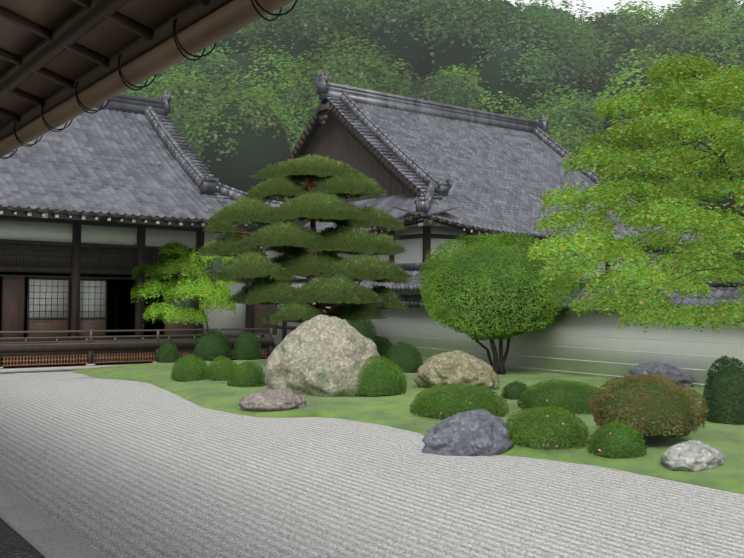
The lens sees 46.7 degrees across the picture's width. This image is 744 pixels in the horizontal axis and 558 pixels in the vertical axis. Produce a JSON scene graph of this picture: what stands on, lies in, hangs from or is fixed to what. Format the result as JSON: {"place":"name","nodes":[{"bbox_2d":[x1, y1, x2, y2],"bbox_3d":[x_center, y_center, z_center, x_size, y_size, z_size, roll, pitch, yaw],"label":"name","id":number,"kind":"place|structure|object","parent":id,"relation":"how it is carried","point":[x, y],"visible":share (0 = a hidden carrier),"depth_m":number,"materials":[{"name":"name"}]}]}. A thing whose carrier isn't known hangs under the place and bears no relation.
{"place":"outdoors","nodes":[
{"label":"outdoors","id":0,"kind":"place"},
{"bbox_2d":[0,0,196,128],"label":"eave boards","id":1,"kind":"object","parent":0,"point":[108,38],"depth_m":6.55,"materials":[{"name":"brown wood"}]},
{"bbox_2d":[0,0,232,140],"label":"eave rafters","id":2,"kind":"object","parent":1,"relation":"attached to","point":[84,19],"visible":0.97,"depth_m":6.56,"materials":[{"name":"brown wood"}]},
{"bbox_2d":[0,0,297,158],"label":"gutter brackets","id":3,"kind":"object","parent":2,"relation":"attached to","point":[180,51],"visible":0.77,"depth_m":6.55,"materials":[{"name":"black metal"}]},
{"bbox_2d":[0,0,293,156],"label":"gutter","id":4,"kind":"object","parent":3,"relation":"hanging from","point":[229,18],"visible":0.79,"depth_m":6.17,"materials":[{"name":"brown metal"}]},
{"bbox_2d":[3,344,276,551],"bbox_3d":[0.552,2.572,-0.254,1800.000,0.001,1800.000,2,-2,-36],"label":"ground","id":5,"kind":"structure","parent":0,"point":[65,371],"depth_m":29.22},
{"bbox_2d":[0,518,44,557],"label":"curb edge","id":6,"kind":"object","parent":5,"relation":"on","point":[14,543],"depth_m":8.86,"materials":[{"name":"grey stone"}]},
{"bbox_2d":[0,480,106,557],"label":"kerb stones","id":7,"kind":"object","parent":5,"relation":"on","point":[44,534],"visible":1,"depth_m":9.26,"materials":[{"name":"grey stone"}]},
{"bbox_2d":[0,272,267,367],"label":"hall interior","id":8,"kind":"object","parent":5,"relation":"on","point":[120,311],"visible":0.1,"depth_m":36.81,"materials":[{"name":"black wood"}]},
{"bbox_2d":[0,215,276,373],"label":"hall","id":9,"kind":"structure","parent":5,"relation":"on","point":[75,270],"depth_m":32.30,"materials":[{"name":"brown wood"}]},
{"bbox_2d":[0,243,187,269],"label":"lattice transom","id":10,"kind":"object","parent":9,"relation":"in","point":[84,264],"depth_m":32.17,"materials":[{"name":"brown wood"}]},
{"bbox_2d":[29,279,193,317],"bbox_3d":[-15.405,0.627,29.355,20.091,1.400,0.006,2,-2,-36],"label":"shoji screen","id":11,"kind":"object","parent":9,"relation":"in","point":[93,296],"visible":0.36,"depth_m":32.18,"materials":[{"name":"white paper"}]},
{"bbox_2d":[0,107,222,219],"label":"roof","id":12,"kind":"structure","parent":9,"relation":"on","point":[106,161],"depth_m":33.85,"materials":[{"name":"tile"}]},
{"bbox_2d":[0,205,294,225],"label":"eave soffit","id":13,"kind":"structure","parent":12,"relation":"attached to","point":[92,214],"depth_m":30.48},
{"bbox_2d":[0,210,247,225],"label":"eave rafter ends","id":14,"kind":"object","parent":13,"relation":"attached to","point":[84,217],"visible":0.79,"depth_m":30.34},
{"bbox_2d":[98,203,222,222],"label":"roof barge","id":15,"kind":"object","parent":12,"relation":"attached to","point":[101,219],"visible":0.04,"depth_m":46.76},
{"bbox_2d":[95,90,283,208],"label":"roof ridges","id":16,"kind":"object","parent":12,"relation":"on","point":[154,111],"visible":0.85,"depth_m":38.99,"materials":[{"name":"grey tile"}]},
{"bbox_2d":[1,349,268,366],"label":"veranda lattice","id":17,"kind":"object","parent":9,"relation":"attached to","point":[85,358],"visible":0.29,"depth_m":30.55,"materials":[{"name":"brown wood"}]},
{"bbox_2d":[0,328,273,345],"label":"veranda railing","id":18,"kind":"object","parent":9,"relation":"attached to","point":[90,341],"visible":0.75,"depth_m":31.22,"materials":[{"name":"brown wood"}]},
{"bbox_2d":[1,277,276,339],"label":"hall panels","id":19,"kind":"object","parent":9,"relation":"in","point":[32,325],"visible":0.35,"depth_m":31.78,"materials":[{"name":"brown wood"}]},
{"bbox_2d":[181,195,291,231],"bbox_3d":[-6.702,-2.890,38.117,3.000,1.643,9.500,2,-2,-36],"label":"roof skirt","id":20,"kind":"object","parent":9,"relation":"on","point":[250,227],"visible":0.06,"depth_m":38.34,"materials":[{"name":"tile"}]},
{"bbox_2d":[371,307,743,387],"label":"garden wall","id":21,"kind":"structure","parent":5,"relation":"on","point":[576,327],"depth_m":27.54,"materials":[{"name":"paint"}]},
{"bbox_2d":[405,305,678,311],"bbox_3d":[13.209,0.829,19.198,1.270,0.100,44.600,2,-2,-36],"label":"garden wall plate","id":22,"kind":"object","parent":21,"relation":"on","point":[545,308],"visible":0.06,"depth_m":28.00,"materials":[{"name":"wood"}]},
{"bbox_2d":[376,316,743,385],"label":"garden wall lines","id":23,"kind":"object","parent":21,"relation":"attached to","point":[575,347],"visible":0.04,"depth_m":27.61,"materials":[{"name":"white paint"}]},
{"bbox_2d":[391,275,743,309],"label":"wall coping ridge","id":24,"kind":"structure","parent":21,"relation":"on","point":[581,283],"depth_m":27.06,"materials":[{"name":"grey tile"}]},
{"bbox_2d":[395,286,743,307],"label":"wall coping","id":25,"kind":"object","parent":21,"relation":"on","point":[726,293],"depth_m":24.36,"materials":[{"name":"tile"}]},
{"bbox_2d":[401,302,733,308],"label":"wall coping caps","id":26,"kind":"object","parent":25,"relation":"attached to","point":[414,303],"depth_m":27.61,"materials":[{"name":"grey tile"}]},
{"bbox_2d":[26,213,442,345],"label":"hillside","id":27,"kind":"structure","parent":0,"point":[36,215],"depth_m":80.78,"materials":[{"name":"green plant"}]},
{"bbox_2d":[130,240,237,334],"bbox_3d":[-7.224,0.898,33.462,4.202,4.846,2.388,1,-1,0],"label":"maple","id":28,"kind":"object","parent":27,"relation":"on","point":[172,312],"depth_m":32.99,"materials":[{"name":"green plant"}]},
{"bbox_2d":[196,154,412,324],"bbox_3d":[-2.267,-0.493,29.279,3.657,7.543,7.482,8,-8,-79],"label":"pine","id":29,"kind":"object","parent":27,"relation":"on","point":[297,243],"depth_m":28.68,"materials":[{"name":"green plant"}]},
{"bbox_2d":[214,166,388,312],"bbox_3d":[-2.202,-1.295,29.307,6.234,5.075,2.487,0,-1,8],"label":"pine","id":30,"kind":"object","parent":29,"relation":"attached to","point":[326,239],"visible":0.02,"depth_m":28.78,"materials":[{"name":"brown plant"}]},
{"bbox_2d":[0,0,743,268],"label":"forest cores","id":31,"kind":"object","parent":27,"relation":"on","point":[252,157],"visible":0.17,"depth_m":82.54,"materials":[{"name":"green plant"}]},
{"bbox_2d":[32,0,743,260],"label":"forest","id":32,"kind":"object","parent":27,"relation":"on","point":[585,31],"depth_m":81.71,"materials":[{"name":"green plant"}]},
{"bbox_2d":[526,50,743,332],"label":"maple","id":33,"kind":"object","parent":27,"relation":"on","point":[706,95],"depth_m":19.07,"materials":[{"name":"green plant"}]},
{"bbox_2d":[0,371,743,557],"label":"gravel court","id":34,"kind":"object","parent":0,"point":[113,468],"depth_m":11.60,"materials":[{"name":"grey gravel"}]},
{"bbox_2d":[70,359,743,493],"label":"moss bed","id":35,"kind":"object","parent":34,"relation":"on","point":[727,440],"visible":0.23,"depth_m":18.86,"materials":[{"name":"green plant"}]},
{"bbox_2d":[238,389,306,411],"bbox_3d":[-2.258,2.743,19.638,1.489,0.453,1.325,2,-2,-36],"label":"flat rock","id":36,"kind":"object","parent":35,"relation":"on","point":[269,400],"visible":0.92,"depth_m":19.24,"materials":[{"name":"grey stone"}]},
{"bbox_2d":[264,314,379,396],"bbox_3d":[-1.225,2.001,22.356,3.132,2.162,2.349,1,-1,-2],"label":"rock","id":37,"kind":"object","parent":35,"relation":"on","point":[322,355],"visible":0.71,"depth_m":21.48,"materials":[{"name":"grey stone"}]},
{"bbox_2d":[171,355,647,458],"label":"clipped shrubs","id":38,"kind":"object","parent":35,"relation":"on","point":[564,413],"visible":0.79,"depth_m":18.07,"materials":[{"name":"green plant"}]},
{"bbox_2d":[155,319,743,458],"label":"shrubs","id":39,"kind":"object","parent":35,"relation":"on","point":[724,362],"visible":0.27,"depth_m":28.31,"materials":[{"name":"green plant"}]},
{"bbox_2d":[414,350,499,389],"bbox_3d":[2.335,2.497,23.552,2.219,1.115,1.996,2,-2,-36],"label":"boulder","id":40,"kind":"object","parent":35,"relation":"on","point":[455,367],"visible":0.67,"depth_m":22.93,"materials":[{"name":"beige stone"}]},
{"bbox_2d":[418,231,581,374],"bbox_3d":[3.868,0.860,28.214,5.477,4.779,5.173,2,-2,-36],"label":"round tree","id":41,"kind":"object","parent":35,"relation":"on","point":[475,330],"depth_m":26.80,"materials":[{"name":"green plant"}]},
{"bbox_2d":[425,382,627,450],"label":"azalea flowers","id":42,"kind":"object","parent":35,"relation":"on","point":[531,411],"visible":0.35,"depth_m":14.85,"materials":[{"name":"pink plant"}]},
{"bbox_2d":[588,373,709,436],"bbox_3d":[4.763,2.106,15.098,2.124,0.989,2.127,2,-2,-36],"label":"shrub","id":43,"kind":"object","parent":35,"relation":"on","point":[684,392],"visible":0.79,"depth_m":14.49,"materials":[{"name":"brown plant"}]},
{"bbox_2d":[626,362,693,386],"bbox_3d":[8.407,2.773,24.957,2.060,0.708,1.832,2,-2,-36],"label":"rock","id":44,"kind":"object","parent":35,"relation":"on","point":[678,374],"visible":0.5,"depth_m":24.43,"materials":[{"name":"grey stone"}]},
{"bbox_2d":[660,440,724,471],"bbox_3d":[4.854,2.661,13.091,0.930,0.438,0.830,2,-2,-36],"label":"rock","id":45,"kind":"object","parent":35,"relation":"on","point":[694,455],"visible":0.98,"depth_m":12.84,"materials":[{"name":"grey stone"}]},
{"bbox_2d":[422,409,513,455],"bbox_3d":[1.653,2.620,14.789,1.087,0.790,1.543,8,-8,-80],"label":"rock","id":46,"kind":"object","parent":34,"relation":"on","point":[478,432],"visible":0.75,"depth_m":14.38,"materials":[{"name":"grey stone"}]},
{"bbox_2d":[370,262,438,289],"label":"gate roof ridge","id":47,"kind":"structure","parent":0,"point":[411,266],"depth_m":35.58,"materials":[{"name":"grey tile"}]},
{"bbox_2d":[358,270,433,287],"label":"gate roof","id":48,"kind":"structure","parent":47,"relation":"on","point":[415,280],"depth_m":35.02,"materials":[{"name":"tile"}]},
{"bbox_2d":[365,286,418,289],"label":"eave end tiles","id":49,"kind":"object","parent":48,"relation":"attached to","point":[413,287],"visible":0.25,"depth_m":34.19,"materials":[{"name":"grey tile"}]},
{"bbox_2d":[391,290,430,294],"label":"gate body","id":50,"kind":"structure","parent":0,"point":[406,292],"depth_m":35.12,"materials":[{"name":"brown wood"}]},
{"bbox_2d":[256,225,684,344],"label":"building wall","id":51,"kind":"structure","parent":0,"point":[414,251],"depth_m":39.65,"materials":[{"name":"white paint"}]},
{"bbox_2d":[367,207,458,233],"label":"eave soffit","id":52,"kind":"structure","parent":51,"relation":"on","point":[411,220],"depth_m":38.10,"materials":[{"name":"wood"}]},
{"bbox_2d":[303,192,481,231],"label":"lower tiled roof","id":53,"kind":"structure","parent":52,"relation":"on","point":[405,201],"depth_m":39.82,"materials":[{"name":"tile"}]},
{"bbox_2d":[389,206,708,248],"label":"eave soffit","id":54,"kind":"structure","parent":51,"relation":"on","point":[457,225],"depth_m":37.93,"materials":[{"name":"wood"}]},
{"bbox_2d":[329,97,681,243],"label":"roof","id":55,"kind":"structure","parent":54,"relation":"on","point":[504,179],"depth_m":46.85,"materials":[{"name":"tile"}]},
{"bbox_2d":[274,113,409,202],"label":"roof gable","id":56,"kind":"object","parent":55,"relation":"attached to","point":[333,138],"visible":0.17,"depth_m":46.49,"materials":[{"name":"brown wood"}]},
{"bbox_2d":[271,99,424,198],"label":"roof barge","id":57,"kind":"object","parent":55,"relation":"attached to","point":[324,110],"visible":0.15,"depth_m":45.97},
{"bbox_2d":[316,72,702,235],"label":"roof ridges","id":58,"kind":"object","parent":55,"relation":"attached to","point":[349,97],"visible":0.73,"depth_m":47.42,"materials":[{"name":"grey tile"}]},
{"bbox_2d":[660,223,714,244],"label":"roof","id":59,"kind":"structure","parent":58,"relation":"attached to","point":[687,236],"depth_m":48.27,"materials":[{"name":"tile"}]},
{"bbox_2d":[488,0,698,24],"label":"sky","id":60,"kind":"structure","parent":0,"point":[598,6],"materials":[{"name":"white"}]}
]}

